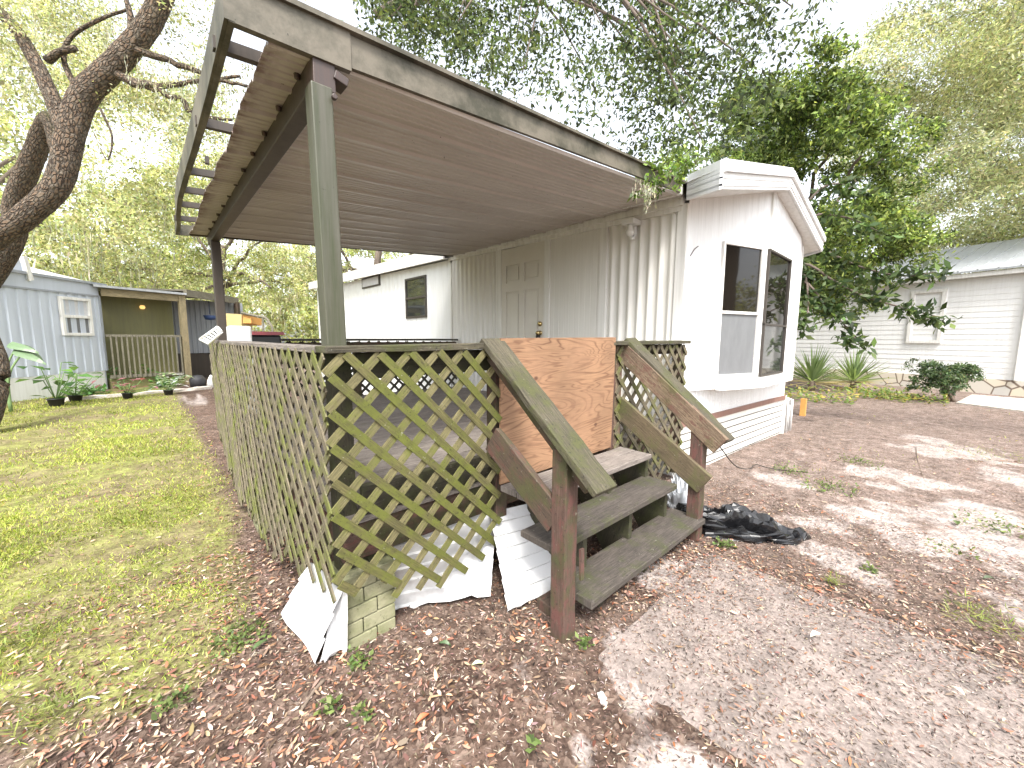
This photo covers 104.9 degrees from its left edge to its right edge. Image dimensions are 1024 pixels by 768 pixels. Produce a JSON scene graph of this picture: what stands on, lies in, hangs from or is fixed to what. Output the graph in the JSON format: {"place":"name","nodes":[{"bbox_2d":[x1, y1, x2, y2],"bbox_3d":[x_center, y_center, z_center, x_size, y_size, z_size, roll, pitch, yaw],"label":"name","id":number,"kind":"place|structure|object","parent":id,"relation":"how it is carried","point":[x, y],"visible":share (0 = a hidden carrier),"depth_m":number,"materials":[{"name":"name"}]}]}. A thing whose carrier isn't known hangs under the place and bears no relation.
{"place":"outdoors","nodes":[
{"label":"outdoors","id":0,"kind":"place"},
{"bbox_2d":[46,386,211,401],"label":"path","id":1,"kind":"structure","parent":0,"point":[90,397],"depth_m":10.07,"materials":[{"name":"concrete"}]},
{"bbox_2d":[189,375,212,387],"bbox_3d":[-8.950,-0.075,11.389,0.619,0.380,0.386,-1,7,-12],"label":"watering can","id":2,"kind":"object","parent":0,"point":[197,380],"visible":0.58,"depth_m":11.27,"materials":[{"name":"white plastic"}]},
{"bbox_2d":[0,364,1023,767],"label":"ground","id":3,"kind":"structure","parent":0,"point":[200,404],"depth_m":2.28,"materials":[{"name":"soil"}]},
{"bbox_2d":[5,342,45,411],"bbox_3d":[-9.386,-0.144,7.677,0.675,1.356,0.349,0,7,1],"label":"elephant ear","id":4,"kind":"object","parent":3,"relation":"on","point":[19,351],"visible":0.85,"depth_m":7.57},
{"bbox_2d":[0,613,69,649],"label":"weed","id":5,"kind":"object","parent":3,"relation":"on","point":[22,634],"visible":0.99,"depth_m":1.89,"materials":[{"name":"green plant"}]},
{"bbox_2d":[0,680,89,750],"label":"weed","id":6,"kind":"object","parent":3,"relation":"on","point":[46,701],"visible":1,"depth_m":1.49,"materials":[{"name":"green plant"}]},
{"bbox_2d":[0,256,107,401],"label":"blue mobile home","id":7,"kind":"object","parent":3,"relation":"on","point":[54,320],"visible":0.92,"depth_m":9.50,"materials":[{"name":"grey"}]},
{"bbox_2d":[57,296,94,335],"bbox_3d":[-11.136,-1.722,10.074,0.070,0.962,0.762,0,7,-4],"label":"window","id":8,"kind":"structure","parent":7,"relation":"in","point":[87,310],"depth_m":10.06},
{"bbox_2d":[16,362,93,406],"bbox_3d":[-9.593,0.003,8.293,1.150,0.919,1.080,5,8,36],"label":"potted plant","id":9,"kind":"object","parent":3,"relation":"on","point":[58,400],"visible":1,"depth_m":8.22,"materials":[{"name":"green plant"}]},
{"bbox_2d":[46,372,102,401],"bbox_3d":[-9.870,0.063,8.915,0.932,0.656,0.837,-6,9,-42],"label":"potted plant","id":10,"kind":"object","parent":3,"relation":"on","point":[75,396],"visible":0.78,"depth_m":8.85,"materials":[{"name":"green plant"}]},
{"bbox_2d":[68,696,99,706],"bbox_3d":[-1.705,1.261,1.573,0.099,0.011,0.025,-2,7,-22],"label":"stick","id":11,"kind":"object","parent":3,"relation":"on","point":[95,697],"visible":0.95,"depth_m":1.58,"materials":[{"name":"white wood"}]},
{"bbox_2d":[65,382,111,395],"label":"shrub","id":12,"kind":"object","parent":3,"relation":"on","point":[90,391],"visible":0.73,"depth_m":9.83,"materials":[{"name":"green plant"}]},
{"bbox_2d":[0,0,202,287],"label":"background oak","id":13,"kind":"object","parent":3,"relation":"on","point":[92,244],"visible":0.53,"depth_m":11.44,"materials":[{"name":"green plant"}]},
{"bbox_2d":[107,365,117,388],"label":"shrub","id":14,"kind":"object","parent":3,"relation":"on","point":[116,368],"visible":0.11,"depth_m":11.17,"materials":[{"name":"green plant"}]},
{"bbox_2d":[0,149,241,301],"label":"background oak","id":15,"kind":"object","parent":3,"relation":"on","point":[5,168],"visible":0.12,"depth_m":22.05,"materials":[{"name":"green plant"}]},
{"bbox_2d":[91,377,167,398],"bbox_3d":[-8.972,0.084,9.447,1.061,0.503,1.560,2,7,15],"label":"potted plant","id":16,"kind":"object","parent":3,"relation":"on","point":[128,394],"visible":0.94,"depth_m":9.24,"materials":[{"name":"green plant"}]},
{"bbox_2d":[92,284,191,388],"bbox_3d":[-11.807,-1.426,12.261,3.150,2.837,1.982,5,8,34],"label":"porch","id":17,"kind":"object","parent":3,"relation":"on","point":[138,324],"visible":0.88,"depth_m":11.81,"materials":[{"name":"beige wood"}]},
{"bbox_2d":[0,0,305,423],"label":"live oak","id":18,"kind":"object","parent":3,"relation":"on","point":[58,131],"visible":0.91,"depth_m":6.03,"materials":[{"name":"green plant"}]},
{"bbox_2d":[148,371,178,387],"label":"shrub","id":19,"kind":"object","parent":3,"relation":"on","point":[164,383],"visible":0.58,"depth_m":11.48,"materials":[{"name":"green plant"}]},
{"bbox_2d":[148,372,192,394],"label":"potted plant","id":20,"kind":"object","parent":3,"relation":"on","point":[168,391],"visible":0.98,"depth_m":9.93,"materials":[{"name":"green plant"}]},
{"bbox_2d":[151,684,193,719],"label":"weed","id":21,"kind":"object","parent":3,"relation":"on","point":[168,701],"visible":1,"depth_m":1.54,"materials":[{"name":"green plant"}]},
{"bbox_2d":[30,131,316,330],"bbox_3d":[-13.868,-5.974,18.808,9.857,10.638,12.515,-1,7,-7],"label":"background oak","id":22,"kind":"object","parent":3,"relation":"on","point":[160,196],"visible":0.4,"depth_m":17.02,"materials":[{"name":"green plant"}]},
{"bbox_2d":[139,288,242,377],"bbox_3d":[-11.998,-1.609,13.465,4.129,2.927,3.005,-1,7,-11],"label":"carport","id":23,"kind":"object","parent":3,"relation":"on","point":[199,325],"visible":0.42,"depth_m":14.00,"materials":[{"name":"grey wood"}]},
{"bbox_2d":[203,301,215,319],"bbox_3d":[-10.441,-2.534,13.592,0.367,0.660,0.367,-6,9,-42],"label":"hanging basket","id":24,"kind":"object","parent":23,"relation":"hanging from","point":[209,317],"visible":0.98,"depth_m":13.51,"materials":[{"name":"blue plastic"}]},
{"bbox_2d":[208,612,271,660],"bbox_3d":[-1.316,1.192,1.893,0.253,0.076,0.255,-6,9,-42],"label":"weed","id":25,"kind":"object","parent":3,"relation":"on","point":[231,637],"visible":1,"depth_m":1.88,"materials":[{"name":"green plant"}]},
{"bbox_2d":[218,312,273,375],"bbox_3d":[-8.073,-1.072,12.220,1.802,2.299,0.798,1,7,4],"label":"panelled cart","id":26,"kind":"object","parent":3,"relation":"on","point":[247,319],"visible":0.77,"depth_m":12.00,"materials":[{"name":"yellow plastic"}]},
{"bbox_2d":[252,640,267,650],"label":"fallen leaf","id":27,"kind":"object","parent":3,"relation":"on","point":[258,643],"visible":1,"depth_m":1.84,"materials":[{"name":"green plant"}]},
{"bbox_2d":[252,478,281,533],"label":"block pier","id":28,"kind":"structure","parent":3,"relation":"on","point":[256,525],"depth_m":2.95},
{"bbox_2d":[281,562,342,664],"bbox_3d":[-0.989,1.067,1.908,0.506,0.332,0.126,6,9,41],"label":"skirting panel","id":29,"kind":"object","parent":3,"relation":"on","point":[307,614],"visible":0.93,"depth_m":1.89,"materials":[{"name":"plastic"}]},
{"bbox_2d":[299,679,325,713],"bbox_3d":[-0.812,1.262,1.598,0.020,0.018,0.147,2,7,11],"label":"stick","id":30,"kind":"object","parent":3,"relation":"on","point":[321,682],"visible":1,"depth_m":1.60,"materials":[{"name":"beige wood"}]},
{"bbox_2d":[226,242,401,341],"bbox_3d":[-11.758,-6.563,25.363,11.200,10.347,10.764,-6,9,-42],"label":"background oak","id":31,"kind":"object","parent":3,"relation":"on","point":[352,252],"visible":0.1,"depth_m":23.98,"materials":[{"name":"green plant"}]},
{"bbox_2d":[313,690,343,715],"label":"weed","id":32,"kind":"object","parent":3,"relation":"on","point":[330,701],"visible":1,"depth_m":1.53,"materials":[{"name":"green plant"}]},
{"bbox_2d":[319,592,347,663],"bbox_3d":[-0.817,1.078,1.778,0.113,0.356,0.136,-6,9,-42],"label":"skirting panel","id":33,"kind":"object","parent":3,"relation":"on","point":[336,640],"visible":0.85,"depth_m":1.79,"materials":[{"name":"plastic"}]},
{"bbox_2d":[272,243,411,285],"bbox_3d":[-5.469,-5.091,17.246,7.958,9.434,7.851,-2,7,-16],"label":"background oak","id":34,"kind":"object","parent":3,"relation":"on","point":[305,269],"visible":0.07,"depth_m":14.77,"materials":[{"name":"green plant"}]},
{"bbox_2d":[342,644,373,673],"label":"weed","id":35,"kind":"object","parent":3,"relation":"on","point":[354,662],"visible":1,"depth_m":1.75,"materials":[{"name":"green plant"}]},
{"bbox_2d":[345,700,375,728],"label":"weed","id":36,"kind":"object","parent":3,"relation":"on","point":[358,707],"visible":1,"depth_m":1.50,"materials":[{"name":"green plant"}]},
{"bbox_2d":[331,553,395,650],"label":"block pier","id":37,"kind":"structure","parent":3,"relation":"on","point":[371,608],"depth_m":1.90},
{"bbox_2d":[209,337,690,603],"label":"deck","id":38,"kind":"structure","parent":37,"relation":"on","point":[347,467],"depth_m":2.16,"materials":[{"name":"green wood"}]},
{"bbox_2d":[199,326,222,344],"bbox_3d":[-3.028,-0.485,3.958,0.438,0.192,0.027,4,7,28],"label":"folded rack","id":39,"kind":"object","parent":38,"relation":"attached to","point":[214,338],"visible":1,"depth_m":3.94,"materials":[{"name":"white plastic"}]},
{"bbox_2d":[226,326,256,416],"bbox_3d":[-2.827,-0.127,4.125,0.200,0.950,0.160,-6,9,-42],"label":"white bin","id":40,"kind":"object","parent":38,"relation":"on","point":[239,333],"visible":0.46,"depth_m":4.03,"materials":[{"name":"plastic"}]},
{"bbox_2d":[252,331,284,405],"bbox_3d":[-2.920,-0.156,4.596,0.420,0.900,0.460,-6,9,-42],"label":"barbecue grill","id":41,"kind":"object","parent":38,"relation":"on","point":[270,337],"visible":0.2,"depth_m":4.44,"materials":[{"name":"black metal"}]},
{"bbox_2d":[174,0,686,410],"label":"patio cover","id":42,"kind":"object","parent":38,"relation":"on","point":[343,134],"visible":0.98,"depth_m":2.49,"materials":[{"name":"brown metal"}]},
{"bbox_2d":[415,713,428,724],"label":"fallen leaf","id":43,"kind":"object","parent":3,"relation":"on","point":[421,716],"visible":1,"depth_m":1.50,"materials":[{"name":"orange plant"}]},
{"bbox_2d":[393,514,493,609],"bbox_3d":[-0.306,0.978,2.199,0.685,0.472,0.222,-4,8,-35],"label":"skirting panel","id":44,"kind":"object","parent":3,"relation":"on","point":[475,580],"visible":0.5,"depth_m":2.19,"materials":[{"name":"plastic"}]},
{"bbox_2d":[439,640,450,645],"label":"fallen leaf","id":45,"kind":"object","parent":3,"relation":"on","point":[445,642],"visible":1,"depth_m":1.87,"materials":[{"name":"green plant"}]},
{"bbox_2d":[471,660,483,666],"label":"fallen leaf","id":46,"kind":"object","parent":3,"relation":"on","point":[477,662],"visible":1,"depth_m":1.75,"materials":[{"name":"white plant"}]},
{"bbox_2d":[0,202,1012,342],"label":"woods","id":47,"kind":"object","parent":3,"relation":"on","point":[280,325],"visible":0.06,"depth_m":31.17,"materials":[{"name":"green plant"}]},
{"bbox_2d":[492,620,523,631],"bbox_3d":[-0.019,1.221,1.996,0.180,0.008,0.019,3,7,25],"label":"stick","id":48,"kind":"object","parent":3,"relation":"on","point":[507,623],"visible":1,"depth_m":2.01,"materials":[{"name":"brown wood"}]},
{"bbox_2d":[0,389,1017,767],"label":"grass","id":49,"kind":"structure","parent":3,"relation":"on","point":[6,559],"depth_m":3.19,"materials":[{"name":"green plant"}]},
{"bbox_2d":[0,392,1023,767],"bbox_3d":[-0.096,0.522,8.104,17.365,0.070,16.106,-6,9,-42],"label":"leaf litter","id":50,"kind":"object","parent":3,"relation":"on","point":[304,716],"visible":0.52,"depth_m":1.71,"materials":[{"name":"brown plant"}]},
{"bbox_2d":[491,504,550,611],"bbox_3d":[0.143,0.974,2.375,0.634,0.406,0.375,-4,8,-36],"label":"skirting panel","id":51,"kind":"object","parent":3,"relation":"on","point":[525,566],"visible":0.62,"depth_m":2.29,"materials":[{"name":"plastic"}]},
{"bbox_2d":[525,733,540,752],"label":"weed","id":52,"kind":"object","parent":3,"relation":"on","point":[532,740],"visible":1,"depth_m":1.40,"materials":[{"name":"green plant"}]},
{"bbox_2d":[308,158,825,475],"bbox_3d":[-1.014,-1.303,9.022,4.027,3.535,12.301,-6,9,-42],"label":"mobile home","id":53,"kind":"object","parent":3,"relation":"on","point":[709,264],"visible":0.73,"depth_m":4.64,"materials":[{"name":"beige metal"}]},
{"bbox_2d":[362,274,380,288],"bbox_3d":[-3.349,-2.417,9.330,0.036,0.245,1.000,-6,9,-42],"label":"window","id":54,"kind":"structure","parent":53,"relation":"in","point":[372,281],"depth_m":9.25,"materials":[{"name":"grey glass"}]},
{"bbox_2d":[405,275,426,318],"bbox_3d":[-1.919,-1.719,7.844,0.030,0.800,0.830,-6,9,-42],"label":"window","id":55,"kind":"structure","parent":53,"relation":"in","point":[415,287],"depth_m":7.83,"materials":[{"name":"grey glass"}]},
{"bbox_2d":[501,241,543,337],"bbox_3d":[0.126,-0.937,5.665,0.121,2.040,0.880,-6,9,-42],"label":"door","id":56,"kind":"structure","parent":53,"relation":"in","point":[522,294],"depth_m":5.62,"materials":[{"name":"paint"}]},
{"bbox_2d":[627,144,704,213],"bbox_3d":[1.258,-1.680,3.320,0.827,0.608,0.363,-3,7,-26],"label":"roof sprig","id":57,"kind":"object","parent":53,"relation":"attached to","point":[666,173],"visible":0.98,"depth_m":3.27,"materials":[{"name":"green plant"}]},
{"bbox_2d":[714,241,764,377],"bbox_3d":[2.489,-0.791,4.305,0.652,1.427,0.030,-3,7,-25],"label":"window","id":58,"kind":"structure","parent":53,"relation":"in","point":[741,276],"depth_m":4.30,"materials":[{"name":"white glass"}]},
{"bbox_2d":[758,248,791,376],"bbox_3d":[3.212,-0.831,4.791,0.936,1.440,0.030,-6,9,-42],"label":"window","id":59,"kind":"structure","parent":53,"relation":"in","point":[779,267],"depth_m":4.77,"materials":[{"name":"black glass"}]},
{"bbox_2d":[573,631,594,649],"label":"weed","id":60,"kind":"object","parent":3,"relation":"on","point":[584,641],"visible":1,"depth_m":1.86,"materials":[{"name":"green plant"}]},
{"bbox_2d":[340,0,837,176],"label":"overhanging oak","id":61,"kind":"object","parent":3,"relation":"on","point":[387,11],"visible":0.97,"depth_m":4.09,"materials":[{"name":"green plant"}]},
{"bbox_2d":[597,691,606,705],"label":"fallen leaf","id":62,"kind":"object","parent":3,"relation":"on","point":[601,695],"visible":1,"depth_m":1.60,"materials":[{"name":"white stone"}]},
{"bbox_2d":[479,338,734,643],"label":"wooden steps","id":63,"kind":"structure","parent":3,"relation":"on","point":[563,528],"depth_m":2.24,"materials":[{"name":"brown wood"}]},
{"bbox_2d":[667,473,687,508],"bbox_3d":[1.522,0.870,3.482,0.399,0.418,0.324,-6,9,-42],"label":"plastic bag","id":64,"kind":"object","parent":3,"relation":"on","point":[676,496],"visible":0.46,"depth_m":3.41,"materials":[{"name":"white plastic"}]},
{"bbox_2d":[635,143,728,185],"bbox_3d":[4.930,-3.746,13.296,4.640,7.618,5.364,1,7,7],"label":"glossy laurel","id":65,"kind":"object","parent":3,"relation":"on","point":[664,161],"visible":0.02,"depth_m":11.76,"materials":[{"name":"green plant"}]},
{"bbox_2d":[711,532,736,548],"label":"weed","id":66,"kind":"object","parent":3,"relation":"on","point":[728,545],"visible":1,"depth_m":2.76,"materials":[{"name":"green plant"}]},
{"bbox_2d":[676,502,810,545],"bbox_3d":[1.634,1.029,3.031,1.156,0.205,0.438,3,7,24],"label":"trash bag","id":67,"kind":"object","parent":3,"relation":"on","point":[737,522],"visible":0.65,"depth_m":2.90,"materials":[{"name":"black plastic"}]},
{"bbox_2d":[720,447,807,472],"bbox_3d":[2.257,0.691,3.684,2.283,0.694,0.462,-6,9,-42],"label":"cable","id":68,"kind":"object","parent":3,"relation":"on","point":[753,465],"visible":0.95,"depth_m":3.92,"materials":[{"name":"black rubber"}]},
{"bbox_2d":[784,397,793,432],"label":"utility pipes","id":69,"kind":"object","parent":3,"relation":"on","point":[788,415],"visible":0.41,"depth_m":6.32,"materials":[{"name":"white plastic"}]},
{"bbox_2d":[772,460,807,476],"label":"weed","id":70,"kind":"object","parent":3,"relation":"on","point":[789,468],"visible":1,"depth_m":4.36,"materials":[{"name":"green plant"}]},
{"bbox_2d":[799,398,806,415],"bbox_3d":[5.623,0.465,7.607,0.100,0.372,0.090,-6,9,-42],"label":"wooden stake","id":71,"kind":"object","parent":3,"relation":"on","point":[803,405],"visible":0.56,"depth_m":7.58,"materials":[{"name":"wood"}]},
{"bbox_2d":[599,553,1023,767],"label":"walkway","id":72,"kind":"structure","parent":3,"relation":"on","point":[963,754],"depth_m":1.67,"materials":[{"name":"gravel"},{"name":"sand"},{"name":"leaf litter"}]},
{"bbox_2d":[810,631,820,637],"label":"fallen leaf","id":73,"kind":"object","parent":72,"relation":"on","point":[814,633],"visible":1,"depth_m":1.88,"materials":[{"name":"white plant"}]},
{"bbox_2d":[950,686,965,697],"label":"fallen leaf","id":74,"kind":"object","parent":72,"relation":"on","point":[960,690],"visible":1,"depth_m":1.58,"materials":[{"name":"white plant"}]},
{"bbox_2d":[784,383,859,404],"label":"ground plants","id":75,"kind":"object","parent":3,"relation":"on","point":[816,397],"visible":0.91,"depth_m":9.48,"materials":[{"name":"green plant"}]},
{"bbox_2d":[788,346,860,391],"bbox_3d":[8.885,-0.510,11.454,2.158,1.412,2.096,-6,9,-42],"label":"yucca","id":76,"kind":"object","parent":3,"relation":"on","point":[815,372],"visible":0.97,"depth_m":11.36,"materials":[{"name":"green plant"}]},
{"bbox_2d":[801,475,858,496],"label":"weed","id":77,"kind":"object","parent":3,"relation":"on","point":[822,485],"visible":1,"depth_m":3.84,"materials":[{"name":"green plant"}]},
{"bbox_2d":[700,19,964,390],"bbox_3d":[8.184,-4.198,11.500,7.139,8.928,6.733,-6,9,-42],"label":"glossy laurel","id":78,"kind":"object","parent":3,"relation":"on","point":[834,128],"visible":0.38,"depth_m":9.37,"materials":[{"name":"green plant"}]},
{"bbox_2d":[818,570,846,585],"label":"weed","id":79,"kind":"object","parent":3,"relation":"on","point":[829,578],"visible":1,"depth_m":2.35,"materials":[{"name":"green plant"}]},
{"bbox_2d":[819,349,901,389],"bbox_3d":[10.158,-0.510,11.728,2.006,1.360,2.145,-6,9,-42],"label":"yucca","id":80,"kind":"object","parent":3,"relation":"on","point":[854,369],"visible":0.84,"depth_m":11.61,"materials":[{"name":"green plant"}]},
{"bbox_2d":[839,453,884,469],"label":"weed","id":81,"kind":"object","parent":3,"relation":"on","point":[860,459],"visible":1,"depth_m":4.66,"materials":[{"name":"green plant"}]},
{"bbox_2d":[859,560,879,575],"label":"weed","id":82,"kind":"object","parent":3,"relation":"on","point":[874,570],"visible":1,"depth_m":2.48,"materials":[{"name":"green plant"}]},
{"bbox_2d":[832,382,912,401],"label":"ground plants","id":83,"kind":"object","parent":3,"relation":"on","point":[871,394],"visible":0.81,"depth_m":10.11,"materials":[{"name":"green plant"}]},
{"bbox_2d":[796,171,962,359],"bbox_3d":[5.851,-1.395,7.075,2.338,4.346,2.681,2,7,14],"label":"hanging branch tree","id":84,"kind":"object","parent":3,"relation":"on","point":[828,309],"visible":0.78,"depth_m":6.36,"materials":[{"name":"green plant"}]},
{"bbox_2d":[861,377,949,405],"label":"ground plants","id":85,"kind":"object","parent":3,"relation":"on","point":[917,396],"visible":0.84,"depth_m":9.56,"materials":[{"name":"green plant"}]},
{"bbox_2d":[806,0,1023,275],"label":"feathery oak","id":86,"kind":"object","parent":3,"relation":"on","point":[997,84],"visible":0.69,"depth_m":13.85,"materials":[{"name":"green plant"}]},
{"bbox_2d":[901,358,986,401],"bbox_3d":[10.378,-0.074,9.394,1.537,1.062,1.152,2,7,14],"label":"pruned bush","id":87,"kind":"object","parent":3,"relation":"on","point":[951,378],"visible":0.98,"depth_m":9.37,"materials":[{"name":"green plant"}]},
{"bbox_2d":[926,538,981,562],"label":"weed","id":88,"kind":"object","parent":3,"relation":"on","point":[960,553],"visible":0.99,"depth_m":2.72,"materials":[{"name":"green plant"}]},
{"bbox_2d":[940,587,1023,641],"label":"weed","id":89,"kind":"object","parent":3,"relation":"on","point":[974,615],"visible":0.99,"depth_m":2.03,"materials":[{"name":"green plant"}]},
{"bbox_2d":[946,443,1023,462],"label":"weed","id":90,"kind":"object","parent":3,"relation":"on","point":[986,452],"visible":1,"depth_m":5.01,"materials":[{"name":"green plant"}]},
{"bbox_2d":[952,509,1023,537],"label":"weed","id":91,"kind":"object","parent":3,"relation":"on","point":[1007,526],"visible":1,"depth_m":3.08,"materials":[{"name":"green plant"}]},
{"bbox_2d":[0,0,1023,342],"label":"sky","id":92,"kind":"structure","parent":0,"point":[852,12],"materials":[{"name":"white"}]},
{"bbox_2d":[793,237,1023,396],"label":"white house","id":93,"kind":"structure","parent":0,"point":[986,334],"depth_m":11.59,"materials":[{"name":"white wood"}]},
{"bbox_2d":[906,288,947,342],"bbox_3d":[12.703,-2.063,12.083,0.070,1.614,0.797,-3,7,-23],"label":"window","id":94,"kind":"structure","parent":93,"relation":"in","point":[944,292],"depth_m":12.09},
{"bbox_2d":[956,394,1023,411],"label":"path","id":95,"kind":"structure","parent":0,"point":[1007,403],"depth_m":9.17,"materials":[{"name":"concrete"}]}
]}

